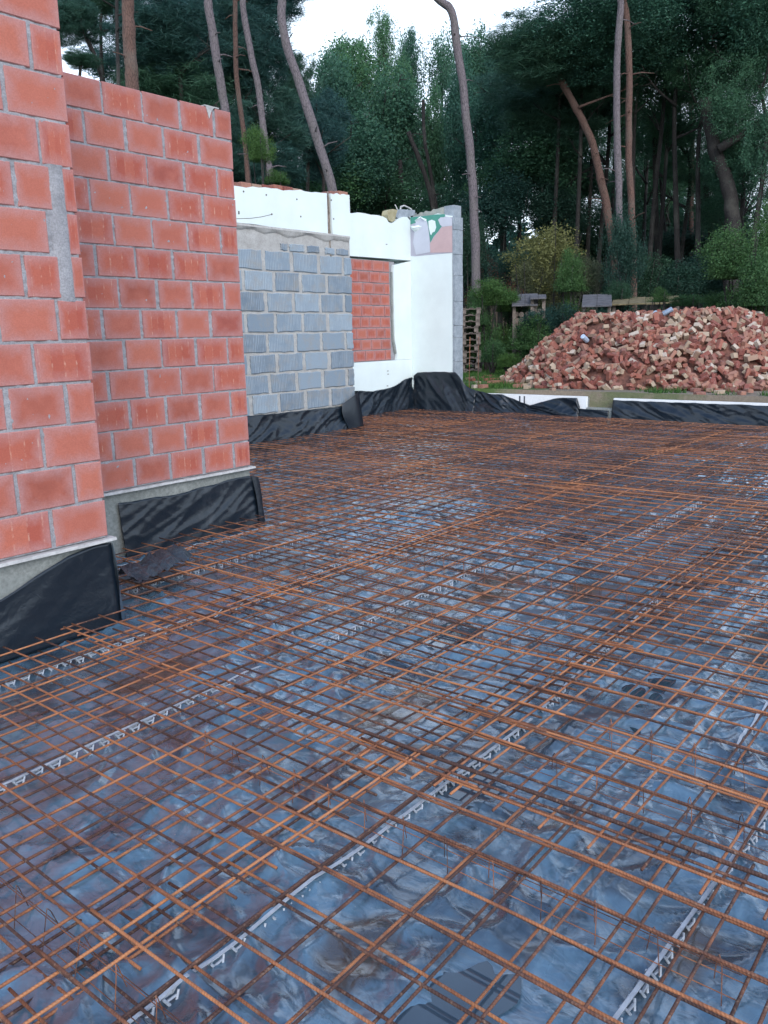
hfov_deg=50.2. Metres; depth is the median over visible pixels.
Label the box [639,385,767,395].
weed tufts
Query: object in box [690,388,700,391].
brick
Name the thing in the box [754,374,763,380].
brick
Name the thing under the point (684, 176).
forest tree
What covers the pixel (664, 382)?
brick
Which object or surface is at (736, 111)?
forest tree
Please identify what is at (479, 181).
forest tree
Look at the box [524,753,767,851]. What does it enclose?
wire chair
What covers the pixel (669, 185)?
forest tree
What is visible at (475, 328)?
pallet
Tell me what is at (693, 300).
bush
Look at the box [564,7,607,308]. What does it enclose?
forest tree
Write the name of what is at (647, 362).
brick
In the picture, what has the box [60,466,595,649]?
rebar mesh
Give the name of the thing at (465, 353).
pallet
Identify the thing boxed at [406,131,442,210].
thin tree
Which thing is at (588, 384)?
brick
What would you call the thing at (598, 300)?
wood shelter
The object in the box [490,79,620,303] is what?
forest tree
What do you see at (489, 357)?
bush
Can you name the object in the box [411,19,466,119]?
forest tree
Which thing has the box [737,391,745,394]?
brick
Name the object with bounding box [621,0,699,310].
forest tree
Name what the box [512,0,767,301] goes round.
oak tree
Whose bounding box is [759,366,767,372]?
brick
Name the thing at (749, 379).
brick
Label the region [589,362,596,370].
brick
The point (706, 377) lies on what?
brick
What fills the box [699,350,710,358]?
brick
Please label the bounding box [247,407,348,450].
membrane upstand
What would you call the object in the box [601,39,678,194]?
forest tree
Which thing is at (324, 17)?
sky
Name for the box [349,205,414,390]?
white wall
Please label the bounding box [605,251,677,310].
bush
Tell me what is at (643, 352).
brick
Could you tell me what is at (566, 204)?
tree
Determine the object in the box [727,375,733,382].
brick
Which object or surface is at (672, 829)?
rebar mesh
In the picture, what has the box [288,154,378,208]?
forest tree
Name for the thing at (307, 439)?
rebar mesh
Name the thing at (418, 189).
forest tree
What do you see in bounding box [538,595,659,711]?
spacer strip
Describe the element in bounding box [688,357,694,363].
brick
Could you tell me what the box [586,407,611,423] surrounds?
concrete step
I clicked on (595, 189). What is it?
forest tree
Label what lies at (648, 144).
forest tree
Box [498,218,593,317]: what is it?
bush
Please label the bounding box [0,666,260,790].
spacer strip
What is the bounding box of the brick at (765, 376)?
[761,374,767,380]
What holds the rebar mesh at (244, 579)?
on the floor membrane at (278, 995)
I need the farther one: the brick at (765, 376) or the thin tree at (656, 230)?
the thin tree at (656, 230)
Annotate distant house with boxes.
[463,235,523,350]
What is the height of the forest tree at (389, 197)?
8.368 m
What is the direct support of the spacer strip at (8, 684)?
on the floor membrane at (278, 995)
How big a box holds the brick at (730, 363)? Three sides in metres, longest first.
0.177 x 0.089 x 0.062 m
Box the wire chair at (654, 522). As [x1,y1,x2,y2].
[539,503,764,538]
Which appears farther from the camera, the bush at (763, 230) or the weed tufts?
the bush at (763, 230)
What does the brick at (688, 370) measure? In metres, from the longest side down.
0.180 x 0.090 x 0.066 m
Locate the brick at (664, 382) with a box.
[659,378,668,384]
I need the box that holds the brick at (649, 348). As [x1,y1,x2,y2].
[647,346,651,353]
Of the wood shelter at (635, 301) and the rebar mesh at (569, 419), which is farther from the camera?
the wood shelter at (635, 301)
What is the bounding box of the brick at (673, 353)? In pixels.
[669,350,676,358]
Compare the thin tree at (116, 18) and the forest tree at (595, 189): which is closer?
the thin tree at (116, 18)
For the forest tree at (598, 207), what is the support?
on the ground at (602, 398)
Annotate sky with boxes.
[61,0,767,249]
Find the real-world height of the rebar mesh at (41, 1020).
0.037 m
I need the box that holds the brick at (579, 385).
[576,381,581,388]
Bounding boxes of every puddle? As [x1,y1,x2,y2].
[395,961,521,1023]
[413,622,480,648]
[432,766,507,808]
[540,530,587,546]
[622,676,675,734]
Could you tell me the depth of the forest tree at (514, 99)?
27.22 m
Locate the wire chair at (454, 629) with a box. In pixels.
[329,592,574,659]
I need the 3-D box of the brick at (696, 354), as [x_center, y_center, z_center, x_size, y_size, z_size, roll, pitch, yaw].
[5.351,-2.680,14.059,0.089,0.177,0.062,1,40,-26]
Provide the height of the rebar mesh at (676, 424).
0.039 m
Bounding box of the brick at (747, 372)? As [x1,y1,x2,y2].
[743,368,750,378]
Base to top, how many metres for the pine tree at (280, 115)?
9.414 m
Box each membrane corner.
[112,542,125,619]
[251,476,265,523]
[342,391,363,433]
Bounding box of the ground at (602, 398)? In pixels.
[463,356,767,407]
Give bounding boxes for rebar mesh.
[0,607,498,1022]
[0,626,409,1023]
[0,732,767,1023]
[7,704,767,1023]
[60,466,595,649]
[84,482,767,787]
[117,470,580,639]
[194,486,767,722]
[249,425,429,460]
[249,431,419,464]
[249,433,519,503]
[251,435,526,506]
[362,409,506,430]
[363,413,500,435]
[382,412,612,442]
[392,511,767,920]
[395,421,731,481]
[403,418,611,444]
[410,425,737,484]
[492,522,767,816]
[553,429,767,502]
[572,434,767,509]
[602,418,767,430]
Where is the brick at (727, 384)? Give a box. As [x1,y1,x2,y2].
[725,382,732,387]
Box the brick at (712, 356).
[709,353,717,364]
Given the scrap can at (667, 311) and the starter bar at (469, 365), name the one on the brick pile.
the scrap can at (667, 311)
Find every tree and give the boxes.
[57,0,124,84]
[62,46,104,75]
[66,0,144,83]
[71,4,201,83]
[102,0,121,85]
[102,0,238,108]
[103,40,252,124]
[112,0,152,89]
[185,0,315,131]
[190,0,299,180]
[191,78,264,176]
[204,0,232,154]
[205,1,299,143]
[216,73,313,173]
[226,0,251,182]
[232,138,316,190]
[240,0,284,183]
[270,45,323,191]
[277,0,336,190]
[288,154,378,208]
[289,83,356,191]
[307,39,371,140]
[315,29,394,110]
[320,106,403,212]
[353,57,433,190]
[353,154,426,215]
[364,4,405,88]
[387,53,417,185]
[389,21,428,115]
[396,139,426,201]
[397,157,412,206]
[403,175,468,221]
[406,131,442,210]
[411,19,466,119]
[411,77,453,195]
[411,100,437,208]
[432,44,479,337]
[446,18,496,244]
[451,69,510,333]
[454,148,527,336]
[454,160,543,330]
[466,120,595,294]
[468,58,588,293]
[473,1,641,278]
[475,16,536,253]
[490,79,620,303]
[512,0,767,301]
[520,171,599,307]
[521,16,573,303]
[527,193,600,301]
[539,37,624,306]
[540,149,625,300]
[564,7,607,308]
[568,67,635,311]
[595,94,646,279]
[597,157,665,232]
[600,0,635,280]
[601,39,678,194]
[605,0,648,311]
[612,101,665,309]
[620,25,700,309]
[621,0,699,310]
[622,144,701,305]
[623,102,707,307]
[632,0,761,308]
[635,188,694,309]
[637,194,719,309]
[642,130,658,307]
[648,172,672,307]
[659,33,767,308]
[659,145,735,250]
[682,178,767,247]
[685,0,764,291]
[688,106,693,307]
[689,40,767,279]
[691,136,767,207]
[694,112,766,291]
[695,164,715,264]
[723,0,767,93]
[736,88,767,220]
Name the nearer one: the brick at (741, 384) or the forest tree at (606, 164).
the brick at (741, 384)
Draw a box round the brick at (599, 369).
[597,366,601,372]
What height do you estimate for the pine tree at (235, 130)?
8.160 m
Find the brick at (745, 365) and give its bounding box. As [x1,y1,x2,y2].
[742,363,748,369]
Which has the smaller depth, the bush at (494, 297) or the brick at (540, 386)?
the brick at (540, 386)
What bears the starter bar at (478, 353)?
on the ground at (602, 398)
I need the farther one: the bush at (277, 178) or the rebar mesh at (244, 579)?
the bush at (277, 178)
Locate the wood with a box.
[379,186,750,312]
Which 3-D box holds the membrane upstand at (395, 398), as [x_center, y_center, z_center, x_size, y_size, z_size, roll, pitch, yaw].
[-0.319,-1.927,14.226,0.133,0.662,2.881,9,16,38]
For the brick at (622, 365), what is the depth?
14.15 m
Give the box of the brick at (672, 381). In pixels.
[669,379,680,383]
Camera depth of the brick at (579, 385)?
14.37 m
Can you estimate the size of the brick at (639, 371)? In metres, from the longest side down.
0.177 x 0.089 x 0.062 m
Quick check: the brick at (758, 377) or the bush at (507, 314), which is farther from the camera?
the bush at (507, 314)
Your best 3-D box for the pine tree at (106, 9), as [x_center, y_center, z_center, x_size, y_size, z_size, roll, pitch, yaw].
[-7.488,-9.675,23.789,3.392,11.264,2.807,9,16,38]
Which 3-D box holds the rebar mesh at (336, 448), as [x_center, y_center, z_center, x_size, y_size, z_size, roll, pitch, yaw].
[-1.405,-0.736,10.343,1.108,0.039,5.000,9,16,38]
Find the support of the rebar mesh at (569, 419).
on the floor membrane at (278, 995)
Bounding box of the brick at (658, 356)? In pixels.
[650,354,660,362]
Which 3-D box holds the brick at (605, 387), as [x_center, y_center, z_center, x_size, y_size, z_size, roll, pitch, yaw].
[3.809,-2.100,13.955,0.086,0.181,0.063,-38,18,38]
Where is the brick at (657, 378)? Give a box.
[655,374,659,381]
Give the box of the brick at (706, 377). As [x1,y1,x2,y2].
[698,374,709,381]
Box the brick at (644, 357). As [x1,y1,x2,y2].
[642,353,647,360]
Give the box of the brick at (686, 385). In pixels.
[682,383,691,388]
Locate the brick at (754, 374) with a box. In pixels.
[750,371,757,376]
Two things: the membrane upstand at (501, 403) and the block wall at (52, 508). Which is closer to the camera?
the block wall at (52, 508)
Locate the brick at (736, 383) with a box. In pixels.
[734,379,741,386]
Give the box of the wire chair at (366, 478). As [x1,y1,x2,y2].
[250,463,468,494]
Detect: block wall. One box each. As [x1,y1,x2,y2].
[0,0,116,599]
[61,72,255,555]
[234,182,354,432]
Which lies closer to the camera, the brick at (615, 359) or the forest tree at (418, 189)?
the brick at (615, 359)
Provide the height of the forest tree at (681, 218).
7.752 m
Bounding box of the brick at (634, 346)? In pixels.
[632,340,638,348]
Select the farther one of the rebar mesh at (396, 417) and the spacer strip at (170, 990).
the rebar mesh at (396, 417)
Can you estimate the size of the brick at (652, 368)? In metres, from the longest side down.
0.177 x 0.087 x 0.063 m
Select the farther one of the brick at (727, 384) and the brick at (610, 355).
the brick at (610, 355)
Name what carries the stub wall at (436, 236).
on the ground at (602, 398)
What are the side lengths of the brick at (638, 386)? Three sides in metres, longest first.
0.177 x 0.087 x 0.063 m
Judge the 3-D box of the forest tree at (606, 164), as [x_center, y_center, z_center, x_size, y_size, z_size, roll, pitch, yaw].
[7.463,-11.349,29.373,3.349,11.510,3.464,9,16,38]
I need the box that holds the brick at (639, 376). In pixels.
[631,373,641,378]
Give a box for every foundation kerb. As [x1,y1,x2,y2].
[489,393,589,421]
[614,398,767,431]
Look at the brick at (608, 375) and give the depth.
14.08 m
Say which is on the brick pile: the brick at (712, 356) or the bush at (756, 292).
the brick at (712, 356)
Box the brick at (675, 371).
[673,369,678,374]
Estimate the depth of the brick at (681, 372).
13.79 m
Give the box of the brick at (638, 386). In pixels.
[636,384,645,389]
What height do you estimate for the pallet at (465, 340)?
0.144 m
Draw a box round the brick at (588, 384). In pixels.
[585,382,594,389]
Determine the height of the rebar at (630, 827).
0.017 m
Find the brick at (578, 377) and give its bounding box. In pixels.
[574,375,581,379]
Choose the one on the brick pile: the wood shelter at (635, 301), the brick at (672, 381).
the brick at (672, 381)
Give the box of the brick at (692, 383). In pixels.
[688,380,695,387]
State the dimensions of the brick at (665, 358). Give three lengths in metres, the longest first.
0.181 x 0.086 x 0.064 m
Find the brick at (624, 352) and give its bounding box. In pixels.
[622,348,625,358]
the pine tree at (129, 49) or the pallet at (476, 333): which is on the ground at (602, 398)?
the pine tree at (129, 49)
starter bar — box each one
[469,343,469,387]
[478,337,478,369]
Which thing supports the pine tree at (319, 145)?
on the ground at (602, 398)
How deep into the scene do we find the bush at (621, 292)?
20.75 m
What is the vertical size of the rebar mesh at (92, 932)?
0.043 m
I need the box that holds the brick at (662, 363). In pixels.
[658,360,669,365]
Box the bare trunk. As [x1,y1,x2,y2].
[434,0,481,367]
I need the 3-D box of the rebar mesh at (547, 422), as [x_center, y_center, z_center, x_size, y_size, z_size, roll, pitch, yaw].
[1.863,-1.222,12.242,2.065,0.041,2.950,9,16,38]
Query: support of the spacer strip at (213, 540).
on the floor membrane at (278, 995)
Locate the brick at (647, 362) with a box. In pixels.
[644,357,649,364]
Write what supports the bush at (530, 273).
on the ground at (602, 398)
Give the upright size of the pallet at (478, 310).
0.144 m
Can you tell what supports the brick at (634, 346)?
on the brick pile
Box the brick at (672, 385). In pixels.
[671,384,682,389]
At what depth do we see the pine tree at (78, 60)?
19.86 m
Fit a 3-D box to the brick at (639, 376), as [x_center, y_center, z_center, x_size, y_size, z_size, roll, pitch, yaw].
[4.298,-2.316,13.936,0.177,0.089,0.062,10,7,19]
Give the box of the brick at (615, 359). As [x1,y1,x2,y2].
[612,357,619,362]
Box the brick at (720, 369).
[717,366,724,375]
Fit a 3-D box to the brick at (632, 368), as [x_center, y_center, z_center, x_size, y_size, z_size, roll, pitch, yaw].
[4.256,-2.453,14.059,0.063,0.089,0.179,-34,-10,-34]
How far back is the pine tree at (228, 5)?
23.55 m
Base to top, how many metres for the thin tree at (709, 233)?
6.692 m
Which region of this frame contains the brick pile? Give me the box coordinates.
[465,305,767,391]
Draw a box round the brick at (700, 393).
[693,391,705,394]
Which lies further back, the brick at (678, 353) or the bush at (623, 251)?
the bush at (623, 251)
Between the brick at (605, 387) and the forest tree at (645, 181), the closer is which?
the brick at (605, 387)
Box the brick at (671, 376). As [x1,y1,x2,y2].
[667,374,673,379]
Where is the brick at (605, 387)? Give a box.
[602,384,611,389]
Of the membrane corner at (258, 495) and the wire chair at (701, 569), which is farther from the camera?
the membrane corner at (258, 495)
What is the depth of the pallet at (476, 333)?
19.82 m
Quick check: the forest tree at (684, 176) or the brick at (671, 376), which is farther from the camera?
the forest tree at (684, 176)
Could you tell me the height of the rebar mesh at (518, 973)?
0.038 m
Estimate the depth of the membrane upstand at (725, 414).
12.16 m
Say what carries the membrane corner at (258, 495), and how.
attached to the block wall at (155, 200)
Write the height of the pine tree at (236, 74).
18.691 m
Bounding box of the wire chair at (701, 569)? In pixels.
[479,526,765,577]
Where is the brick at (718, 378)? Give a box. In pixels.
[715,375,721,382]
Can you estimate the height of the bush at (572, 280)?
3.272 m
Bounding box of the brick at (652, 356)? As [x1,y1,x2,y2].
[649,354,655,359]
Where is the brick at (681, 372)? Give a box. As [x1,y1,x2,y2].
[678,370,685,375]
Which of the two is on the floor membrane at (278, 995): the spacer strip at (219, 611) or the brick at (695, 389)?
the spacer strip at (219, 611)
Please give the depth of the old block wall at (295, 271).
11.22 m
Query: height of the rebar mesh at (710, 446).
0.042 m
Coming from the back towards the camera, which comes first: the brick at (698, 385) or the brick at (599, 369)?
the brick at (599, 369)
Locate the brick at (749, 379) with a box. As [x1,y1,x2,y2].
[746,376,752,383]
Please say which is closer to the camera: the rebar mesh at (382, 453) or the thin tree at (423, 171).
the rebar mesh at (382, 453)
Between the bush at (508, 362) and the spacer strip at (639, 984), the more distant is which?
the bush at (508, 362)
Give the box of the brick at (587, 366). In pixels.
[582,364,590,369]
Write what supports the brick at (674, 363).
on the brick pile
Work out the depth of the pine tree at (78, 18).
20.36 m
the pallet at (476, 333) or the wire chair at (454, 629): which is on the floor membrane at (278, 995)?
the wire chair at (454, 629)
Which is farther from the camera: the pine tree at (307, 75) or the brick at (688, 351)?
the pine tree at (307, 75)
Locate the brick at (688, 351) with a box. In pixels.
[684,349,693,354]
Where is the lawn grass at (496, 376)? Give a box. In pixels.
[463,364,527,388]
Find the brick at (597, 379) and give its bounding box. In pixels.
[593,375,601,385]
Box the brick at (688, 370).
[685,366,690,373]
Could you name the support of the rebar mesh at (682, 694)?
on the floor membrane at (278, 995)
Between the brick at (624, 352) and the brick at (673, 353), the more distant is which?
the brick at (624, 352)
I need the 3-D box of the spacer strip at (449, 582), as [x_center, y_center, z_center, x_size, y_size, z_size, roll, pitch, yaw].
[0.179,0.501,4.649,0.042,0.049,1.900,8,15,35]
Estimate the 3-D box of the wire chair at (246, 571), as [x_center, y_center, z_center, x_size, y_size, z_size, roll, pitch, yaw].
[-0.942,0.352,5.212,1.200,0.102,0.078,9,16,38]
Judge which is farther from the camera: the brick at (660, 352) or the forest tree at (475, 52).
the forest tree at (475, 52)
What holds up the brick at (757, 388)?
on the ground at (602, 398)
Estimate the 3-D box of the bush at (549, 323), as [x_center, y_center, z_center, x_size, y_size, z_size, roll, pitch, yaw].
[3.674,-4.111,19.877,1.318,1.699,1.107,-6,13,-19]
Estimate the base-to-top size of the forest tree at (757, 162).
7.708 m
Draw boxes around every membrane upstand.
[0,543,121,662]
[118,476,259,557]
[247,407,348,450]
[359,377,413,419]
[413,372,474,415]
[464,389,579,421]
[577,409,608,422]
[611,400,767,431]
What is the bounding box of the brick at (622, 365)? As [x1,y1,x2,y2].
[620,361,628,370]
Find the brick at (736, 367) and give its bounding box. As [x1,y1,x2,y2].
[734,360,739,370]
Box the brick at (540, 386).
[535,385,544,388]
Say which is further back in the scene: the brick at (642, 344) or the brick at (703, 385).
the brick at (642, 344)
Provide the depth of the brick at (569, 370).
14.74 m
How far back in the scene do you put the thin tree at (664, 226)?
30.65 m
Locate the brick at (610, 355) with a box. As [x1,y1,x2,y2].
[607,352,613,357]
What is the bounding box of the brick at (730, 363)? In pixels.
[726,360,733,366]
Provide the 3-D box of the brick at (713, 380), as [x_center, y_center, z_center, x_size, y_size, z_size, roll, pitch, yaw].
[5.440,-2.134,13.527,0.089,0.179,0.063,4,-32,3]
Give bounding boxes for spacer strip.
[0,616,193,686]
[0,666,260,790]
[117,522,283,565]
[122,530,324,595]
[127,718,532,1023]
[179,593,272,629]
[277,543,381,590]
[303,563,490,651]
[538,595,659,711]
[605,810,767,1023]
[636,502,701,535]
[732,701,767,750]
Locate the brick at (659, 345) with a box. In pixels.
[656,342,662,348]
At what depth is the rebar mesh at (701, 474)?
8.27 m
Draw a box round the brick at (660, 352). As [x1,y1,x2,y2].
[658,349,662,358]
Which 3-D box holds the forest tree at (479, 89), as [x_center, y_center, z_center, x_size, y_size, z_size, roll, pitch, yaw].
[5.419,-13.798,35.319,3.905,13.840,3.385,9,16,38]
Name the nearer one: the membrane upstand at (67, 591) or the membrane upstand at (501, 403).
the membrane upstand at (67, 591)
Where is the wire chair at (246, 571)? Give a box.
[189,553,305,586]
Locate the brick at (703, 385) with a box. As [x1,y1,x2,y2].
[701,383,706,390]
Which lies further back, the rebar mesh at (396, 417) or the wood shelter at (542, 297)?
the wood shelter at (542, 297)
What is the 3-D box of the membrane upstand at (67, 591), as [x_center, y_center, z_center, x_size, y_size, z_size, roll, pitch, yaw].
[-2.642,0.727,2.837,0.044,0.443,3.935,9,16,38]
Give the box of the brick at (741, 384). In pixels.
[738,381,744,388]
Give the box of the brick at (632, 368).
[627,364,636,373]
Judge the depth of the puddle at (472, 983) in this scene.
1.87 m
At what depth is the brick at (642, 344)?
14.29 m
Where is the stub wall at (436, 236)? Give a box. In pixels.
[410,205,462,388]
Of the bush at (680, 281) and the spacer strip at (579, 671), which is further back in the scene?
the bush at (680, 281)
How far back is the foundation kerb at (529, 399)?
13.74 m
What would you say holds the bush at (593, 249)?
on the ground at (602, 398)
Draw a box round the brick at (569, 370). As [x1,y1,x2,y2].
[565,366,574,372]
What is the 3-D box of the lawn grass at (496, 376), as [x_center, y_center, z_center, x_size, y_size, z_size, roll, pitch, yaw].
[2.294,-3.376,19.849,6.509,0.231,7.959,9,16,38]
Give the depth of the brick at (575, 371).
14.53 m
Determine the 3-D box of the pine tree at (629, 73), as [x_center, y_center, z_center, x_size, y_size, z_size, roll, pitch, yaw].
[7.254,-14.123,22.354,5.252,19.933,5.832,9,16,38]
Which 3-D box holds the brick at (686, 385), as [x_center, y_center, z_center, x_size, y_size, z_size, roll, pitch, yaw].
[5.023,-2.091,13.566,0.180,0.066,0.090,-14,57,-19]
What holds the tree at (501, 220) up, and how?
on the ground at (602, 398)
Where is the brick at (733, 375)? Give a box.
[725,373,736,377]
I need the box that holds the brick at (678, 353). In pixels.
[675,350,681,356]
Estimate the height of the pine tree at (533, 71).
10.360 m
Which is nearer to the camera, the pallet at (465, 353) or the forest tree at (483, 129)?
the pallet at (465, 353)
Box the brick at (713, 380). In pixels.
[710,378,716,384]
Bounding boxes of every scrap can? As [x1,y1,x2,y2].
[581,334,588,342]
[662,307,672,315]
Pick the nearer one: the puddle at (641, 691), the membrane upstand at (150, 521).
the puddle at (641, 691)
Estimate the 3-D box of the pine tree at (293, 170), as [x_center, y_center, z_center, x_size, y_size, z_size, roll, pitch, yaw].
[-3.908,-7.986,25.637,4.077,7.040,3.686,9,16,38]
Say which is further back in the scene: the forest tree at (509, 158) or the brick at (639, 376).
the forest tree at (509, 158)
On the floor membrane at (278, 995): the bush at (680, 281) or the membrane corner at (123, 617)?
the membrane corner at (123, 617)
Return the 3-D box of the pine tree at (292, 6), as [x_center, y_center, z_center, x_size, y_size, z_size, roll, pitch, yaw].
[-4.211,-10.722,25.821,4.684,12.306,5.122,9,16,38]
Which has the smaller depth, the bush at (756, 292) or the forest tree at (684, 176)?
the bush at (756, 292)
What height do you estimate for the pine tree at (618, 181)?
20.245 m
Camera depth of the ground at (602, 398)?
13.13 m
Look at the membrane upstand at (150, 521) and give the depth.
6.05 m
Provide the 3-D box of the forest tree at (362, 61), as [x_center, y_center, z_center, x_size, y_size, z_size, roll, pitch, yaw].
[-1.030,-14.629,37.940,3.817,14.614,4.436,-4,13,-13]
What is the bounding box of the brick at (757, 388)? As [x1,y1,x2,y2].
[752,386,762,390]
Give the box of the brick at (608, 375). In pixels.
[606,370,611,380]
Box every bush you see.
[237,121,278,184]
[261,169,290,186]
[460,210,495,361]
[463,242,499,310]
[464,275,515,370]
[464,288,491,369]
[479,339,508,374]
[480,243,551,324]
[491,288,522,368]
[494,352,522,370]
[495,289,537,363]
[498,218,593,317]
[502,313,555,364]
[510,257,555,318]
[511,306,555,353]
[513,210,641,308]
[528,302,581,333]
[550,245,593,319]
[564,251,607,313]
[566,306,611,317]
[591,190,673,283]
[594,194,650,312]
[602,280,636,312]
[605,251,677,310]
[637,222,708,310]
[640,257,712,309]
[645,286,672,310]
[668,293,706,309]
[669,250,741,308]
[671,198,765,268]
[691,217,767,316]
[699,290,742,308]
[726,247,767,315]
[739,198,767,310]
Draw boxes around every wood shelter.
[512,293,537,358]
[530,294,545,336]
[582,294,611,312]
[612,296,678,311]
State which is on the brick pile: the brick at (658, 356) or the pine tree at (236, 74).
the brick at (658, 356)
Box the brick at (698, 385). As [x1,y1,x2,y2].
[693,378,700,387]
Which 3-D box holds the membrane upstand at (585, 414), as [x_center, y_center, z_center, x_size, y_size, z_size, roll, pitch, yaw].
[3.352,-1.543,13.148,0.520,0.214,0.038,9,16,39]
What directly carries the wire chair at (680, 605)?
on the floor membrane at (278, 995)
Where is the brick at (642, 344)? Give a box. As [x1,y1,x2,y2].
[639,341,645,346]
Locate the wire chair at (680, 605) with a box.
[391,550,691,621]
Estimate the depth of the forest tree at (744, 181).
23.95 m
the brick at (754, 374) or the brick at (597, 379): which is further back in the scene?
the brick at (597, 379)
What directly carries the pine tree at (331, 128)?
on the ground at (602, 398)
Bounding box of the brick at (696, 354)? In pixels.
[693,351,699,357]
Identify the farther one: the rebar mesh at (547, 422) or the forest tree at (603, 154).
the forest tree at (603, 154)
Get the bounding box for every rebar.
[188,729,743,1005]
[226,509,499,605]
[234,684,767,880]
[441,510,767,757]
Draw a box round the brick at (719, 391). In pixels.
[714,390,724,393]
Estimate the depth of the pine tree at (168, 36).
21.46 m
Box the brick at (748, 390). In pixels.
[743,388,753,392]
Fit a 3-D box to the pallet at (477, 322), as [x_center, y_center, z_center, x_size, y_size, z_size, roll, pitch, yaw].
[1.953,-4.681,20.357,0.800,0.144,1.200,0,12,4]
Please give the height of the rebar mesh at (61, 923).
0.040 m
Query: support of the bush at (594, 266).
on the ground at (602, 398)
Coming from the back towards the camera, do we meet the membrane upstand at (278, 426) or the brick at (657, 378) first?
the brick at (657, 378)
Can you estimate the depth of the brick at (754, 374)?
13.53 m
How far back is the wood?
46.30 m
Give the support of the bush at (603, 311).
on the ground at (602, 398)
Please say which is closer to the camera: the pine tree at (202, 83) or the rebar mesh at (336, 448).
the rebar mesh at (336, 448)
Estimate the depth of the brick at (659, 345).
14.16 m
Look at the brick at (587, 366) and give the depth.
14.46 m
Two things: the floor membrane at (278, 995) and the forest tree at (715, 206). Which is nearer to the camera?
the floor membrane at (278, 995)
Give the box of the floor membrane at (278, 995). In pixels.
[0,413,767,1023]
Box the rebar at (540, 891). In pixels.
[188,729,743,1005]
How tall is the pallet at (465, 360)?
0.144 m
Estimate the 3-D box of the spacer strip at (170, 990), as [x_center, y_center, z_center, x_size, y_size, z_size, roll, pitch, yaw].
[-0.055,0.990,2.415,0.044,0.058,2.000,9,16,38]
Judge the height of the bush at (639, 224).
6.746 m
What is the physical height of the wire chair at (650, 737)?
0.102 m
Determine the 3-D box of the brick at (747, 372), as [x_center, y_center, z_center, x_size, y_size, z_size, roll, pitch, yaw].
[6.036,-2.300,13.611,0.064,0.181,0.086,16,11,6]
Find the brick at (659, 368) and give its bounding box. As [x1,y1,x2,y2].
[656,366,663,371]
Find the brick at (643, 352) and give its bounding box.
[637,350,648,357]
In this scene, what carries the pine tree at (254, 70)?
on the ground at (602, 398)
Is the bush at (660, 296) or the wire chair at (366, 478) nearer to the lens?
the wire chair at (366, 478)
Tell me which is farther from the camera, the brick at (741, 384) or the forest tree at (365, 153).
the forest tree at (365, 153)
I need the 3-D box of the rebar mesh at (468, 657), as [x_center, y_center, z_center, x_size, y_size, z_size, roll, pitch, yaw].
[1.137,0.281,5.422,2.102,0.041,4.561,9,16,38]
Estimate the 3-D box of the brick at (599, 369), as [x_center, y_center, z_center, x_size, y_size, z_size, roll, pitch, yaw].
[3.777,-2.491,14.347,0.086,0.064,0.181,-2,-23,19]
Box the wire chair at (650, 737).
[583,718,767,789]
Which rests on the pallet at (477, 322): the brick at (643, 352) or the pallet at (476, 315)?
the pallet at (476, 315)
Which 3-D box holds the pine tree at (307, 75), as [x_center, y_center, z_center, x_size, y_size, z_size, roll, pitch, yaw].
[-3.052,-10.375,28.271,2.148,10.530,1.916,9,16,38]
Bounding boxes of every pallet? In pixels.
[460,320,479,326]
[462,332,480,338]
[463,308,480,313]
[463,314,479,319]
[463,326,477,332]
[463,338,480,344]
[463,344,477,350]
[463,350,480,356]
[463,355,480,362]
[463,361,479,368]
[463,367,481,372]
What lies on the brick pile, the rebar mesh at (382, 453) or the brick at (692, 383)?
the brick at (692, 383)
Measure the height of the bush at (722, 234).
5.541 m
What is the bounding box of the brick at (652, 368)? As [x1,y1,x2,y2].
[646,365,655,374]
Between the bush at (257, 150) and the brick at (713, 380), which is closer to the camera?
the brick at (713, 380)
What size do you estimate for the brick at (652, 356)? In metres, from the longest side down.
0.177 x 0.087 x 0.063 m
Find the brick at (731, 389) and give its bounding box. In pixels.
[726,387,736,391]
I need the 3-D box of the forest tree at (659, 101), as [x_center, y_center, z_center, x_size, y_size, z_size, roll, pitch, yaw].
[9.498,-10.633,27.922,3.127,10.648,4.019,9,16,38]
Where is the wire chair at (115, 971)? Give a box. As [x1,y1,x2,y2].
[0,877,183,1023]
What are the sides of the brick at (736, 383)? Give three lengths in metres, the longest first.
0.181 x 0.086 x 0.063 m
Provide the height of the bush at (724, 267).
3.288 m
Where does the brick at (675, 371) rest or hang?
on the brick at (671, 376)
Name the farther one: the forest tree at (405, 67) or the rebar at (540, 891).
the forest tree at (405, 67)
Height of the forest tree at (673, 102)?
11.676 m
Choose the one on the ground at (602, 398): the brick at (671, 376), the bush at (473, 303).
the bush at (473, 303)
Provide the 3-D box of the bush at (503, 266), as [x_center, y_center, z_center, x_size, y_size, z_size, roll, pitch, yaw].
[4.022,-6.308,24.836,2.504,3.713,2.421,1,13,10]
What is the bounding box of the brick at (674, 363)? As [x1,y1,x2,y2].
[671,358,677,367]
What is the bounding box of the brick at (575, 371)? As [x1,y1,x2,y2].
[572,368,580,375]
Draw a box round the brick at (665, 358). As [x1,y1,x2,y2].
[660,357,671,360]
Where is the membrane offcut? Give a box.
[118,545,192,582]
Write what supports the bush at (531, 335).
on the ground at (602, 398)
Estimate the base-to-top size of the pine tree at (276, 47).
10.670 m
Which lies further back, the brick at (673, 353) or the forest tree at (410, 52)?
the forest tree at (410, 52)
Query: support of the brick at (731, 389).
on the ground at (602, 398)
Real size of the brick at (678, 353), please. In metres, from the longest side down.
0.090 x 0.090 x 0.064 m
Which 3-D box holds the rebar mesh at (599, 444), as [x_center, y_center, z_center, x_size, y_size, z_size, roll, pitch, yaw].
[2.577,-0.778,10.144,2.065,0.042,5.000,9,16,38]
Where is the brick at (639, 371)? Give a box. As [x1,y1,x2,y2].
[637,364,646,373]

